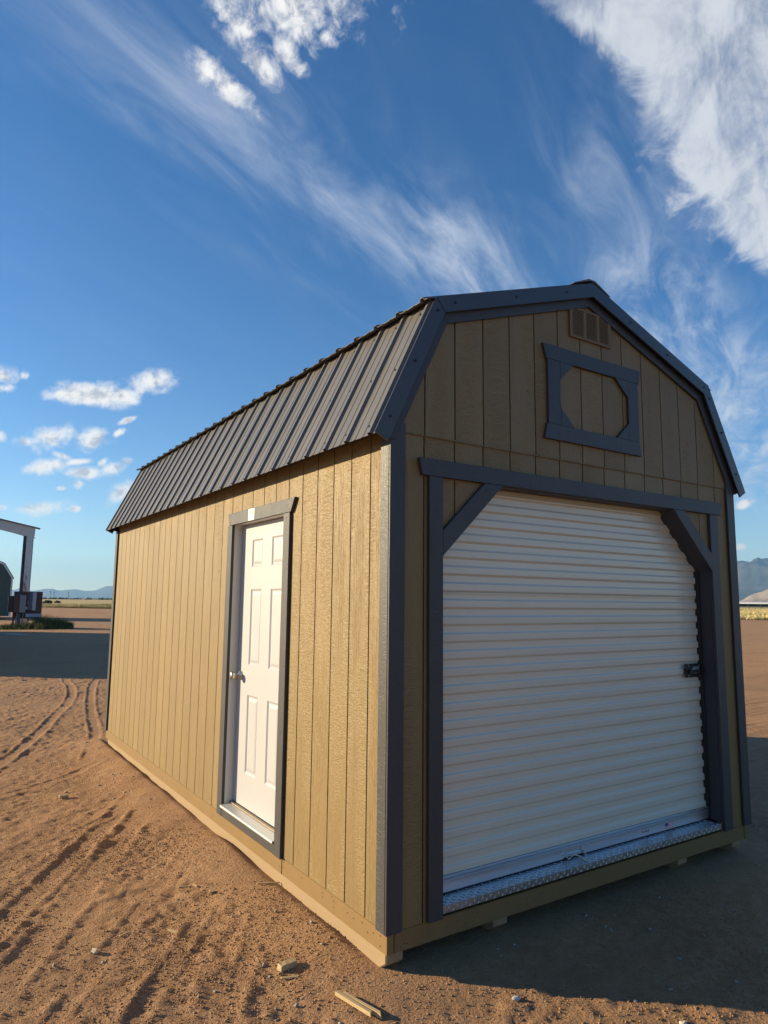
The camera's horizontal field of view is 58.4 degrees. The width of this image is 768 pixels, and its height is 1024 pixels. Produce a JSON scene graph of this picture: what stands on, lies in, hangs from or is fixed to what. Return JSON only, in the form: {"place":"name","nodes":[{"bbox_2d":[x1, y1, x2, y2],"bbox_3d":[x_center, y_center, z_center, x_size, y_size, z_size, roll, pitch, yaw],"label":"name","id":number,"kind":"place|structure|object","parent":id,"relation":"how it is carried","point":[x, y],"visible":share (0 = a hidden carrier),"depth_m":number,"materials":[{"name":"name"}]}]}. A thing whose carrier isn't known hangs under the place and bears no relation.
{"place":"outdoors","nodes":[
{"label":"outdoors","id":0,"kind":"place"},
{"bbox_2d":[12,586,112,598],"bbox_3d":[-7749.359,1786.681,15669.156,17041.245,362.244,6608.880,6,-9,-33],"label":"mountains","id":1,"kind":"structure","parent":0,"point":[105,592],"depth_m":15908.49,"materials":[{"name":"blue stone"}]},
{"bbox_2d":[0,607,767,1023],"bbox_3d":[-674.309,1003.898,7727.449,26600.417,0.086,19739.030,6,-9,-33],"label":"ground","id":2,"kind":"structure","parent":0,"point":[52,685],"depth_m":3.69,"materials":[{"name":"soil"}]},
{"bbox_2d":[0,561,13,615],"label":"barn shed","id":3,"kind":"structure","parent":2,"relation":"on","point":[6,580],"depth_m":55.46,"materials":[{"name":"grey paint"}]},
{"bbox_2d":[0,518,39,623],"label":"steel portal frame","id":4,"kind":"object","parent":2,"relation":"on","point":[26,532],"visible":0.66,"depth_m":39.98,"materials":[{"name":"grey metal"}]},
{"bbox_2d":[7,591,42,624],"bbox_3d":[-20.080,5.525,38.398,1.700,2.150,0.350,5,-8,-28],"label":"electrical rack","id":5,"kind":"object","parent":2,"relation":"on","point":[22,604],"visible":0.85,"depth_m":38.41,"materials":[{"name":"grey metal"}]},
{"bbox_2d":[19,595,26,612],"bbox_3d":[-20.109,5.118,38.255,0.300,0.960,0.038,5,-8,-28],"label":"meter door","id":6,"kind":"structure","parent":5,"relation":"in","point":[22,608],"depth_m":38.24,"materials":[{"name":"grey metal"}]},
{"bbox_2d":[0,614,74,629],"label":"weed clump","id":7,"kind":"object","parent":2,"relation":"on","point":[48,623],"visible":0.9,"depth_m":38.04,"materials":[{"name":"green plant"}]},
{"bbox_2d":[59,794,67,798],"bbox_3d":[-2.782,2.467,5.966,0.076,0.023,0.042,5,-3,-28],"label":"wood chip","id":8,"kind":"object","parent":2,"relation":"on","point":[63,795],"visible":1,"depth_m":5.95,"materials":[{"name":"brown wood"}]},
{"bbox_2d":[42,597,111,599],"bbox_3d":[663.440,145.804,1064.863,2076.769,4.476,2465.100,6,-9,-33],"label":"scrub line","id":9,"kind":"object","parent":2,"relation":"on","point":[83,598],"visible":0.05,"depth_m":1073.88,"materials":[{"name":"green plant"}]},
{"bbox_2d":[91,948,98,953],"bbox_3d":[-1.412,2.147,3.360,0.049,0.022,0.028,-4,-9,33],"label":"stone","id":10,"kind":"object","parent":2,"relation":"on","point":[95,951],"visible":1,"depth_m":3.35,"materials":[{"name":"white stone"}]},
{"bbox_2d":[257,882,279,883],"bbox_3d":[-0.691,2.217,4.106,0.139,0.006,0.010,2,-2,-8],"label":"wood chip","id":11,"kind":"object","parent":2,"relation":"on","point":[267,882],"visible":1,"depth_m":4.11,"materials":[{"name":"brown wood"}]},
{"bbox_2d":[277,958,296,971],"bbox_3d":[-0.454,2.122,3.219,0.092,0.030,0.040,7,-7,-41],"label":"wood block","id":12,"kind":"object","parent":2,"relation":"on","point":[287,964],"depth_m":3.21,"materials":[{"name":"brown wood"}]},
{"bbox_2d":[281,975,297,978],"bbox_3d":[-0.430,2.124,3.138,0.085,0.005,0.012,3,-2,-13],"label":"wood chip","id":13,"kind":"object","parent":2,"relation":"on","point":[287,977],"visible":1,"depth_m":3.14,"materials":[{"name":"brown wood"}]},
{"bbox_2d":[335,990,371,1016],"bbox_3d":[-0.130,2.086,2.918,0.233,0.017,0.019,-7,-10,44],"label":"wood splinter","id":14,"kind":"object","parent":2,"relation":"on","point":[353,1003],"visible":1,"depth_m":2.91,"materials":[{"name":"brown wood"}]},
{"bbox_2d":[343,991,381,1018],"bbox_3d":[-0.095,2.089,2.915,0.246,0.021,0.015,-6,-4,42],"label":"wood splinter","id":15,"kind":"object","parent":2,"relation":"on","point":[376,1012],"visible":0.73,"depth_m":2.89,"materials":[{"name":"brown wood"}]},
{"bbox_2d":[104,279,751,967],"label":"lofted barn shed","id":16,"kind":"structure","parent":2,"relation":"on","point":[426,627],"depth_m":4.15,"materials":[{"name":"beige paint"}]},
{"bbox_2d":[229,518,283,826],"bbox_3d":[-0.859,1.040,4.676,0.093,1.974,0.881,6,-9,-33],"label":"entry door","id":17,"kind":"structure","parent":16,"relation":"in","point":[254,785],"depth_m":4.74,"materials":[{"name":"white paint"}]},
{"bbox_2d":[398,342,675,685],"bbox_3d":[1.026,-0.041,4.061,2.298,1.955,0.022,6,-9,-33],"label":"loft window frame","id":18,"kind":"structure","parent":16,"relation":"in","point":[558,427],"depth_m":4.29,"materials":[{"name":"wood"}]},
{"bbox_2d":[443,490,710,894],"bbox_3d":[1.250,0.936,4.214,2.486,2.183,0.168,6,-9,-33],"label":"roll up door","id":19,"kind":"structure","parent":16,"relation":"in","point":[574,714],"depth_m":4.13,"materials":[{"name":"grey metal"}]},
{"bbox_2d":[512,995,520,1000],"bbox_3d":[0.576,2.115,2.988,0.039,0.019,0.024,2,-8,-8],"label":"stone","id":20,"kind":"object","parent":2,"relation":"on","point":[516,998],"visible":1,"depth_m":2.98,"materials":[{"name":"white stone"}]},
{"bbox_2d":[739,602,767,607],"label":"long barn","id":21,"kind":"structure","parent":2,"relation":"on","point":[753,604],"depth_m":565.26,"materials":[{"name":"white"}]},
{"bbox_2d":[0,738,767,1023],"bbox_3d":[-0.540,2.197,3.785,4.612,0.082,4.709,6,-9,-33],"label":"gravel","id":22,"kind":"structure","parent":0,"point":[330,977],"depth_m":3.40,"materials":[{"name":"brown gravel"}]},
{"bbox_2d":[0,0,767,590],"label":"sky","id":23,"kind":"structure","parent":0,"point":[203,203],"materials":[{"name":"blue"}]},
{"bbox_2d":[42,603,767,619],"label":"dry grass","id":24,"kind":"structure","parent":0,"point":[742,617],"depth_m":124.52,"materials":[{"name":"yellow plant"}]},
{"bbox_2d":[42,599,767,616],"bbox_3d":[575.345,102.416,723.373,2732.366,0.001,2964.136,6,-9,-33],"label":"grass field","id":25,"kind":"structure","parent":0,"point":[69,601],"depth_m":371.88,"materials":[{"name":"plant"}]},
{"bbox_2d":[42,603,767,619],"bbox_3d":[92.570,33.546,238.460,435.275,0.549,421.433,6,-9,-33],"label":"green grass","id":26,"kind":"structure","parent":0,"point":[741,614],"depth_m":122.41,"materials":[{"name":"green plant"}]},
{"bbox_2d":[737,558,767,600],"bbox_3d":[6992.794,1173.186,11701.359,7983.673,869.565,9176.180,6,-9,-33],"label":"mountains","id":27,"kind":"structure","parent":0,"point":[753,576],"depth_m":11115.15,"materials":[{"name":"blue stone"}]},
{"bbox_2d":[739,589,767,601],"bbox_3d":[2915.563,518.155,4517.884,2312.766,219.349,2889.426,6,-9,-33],"label":"foothills","id":28,"kind":"structure","parent":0,"point":[762,596],"depth_m":4605.88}
]}

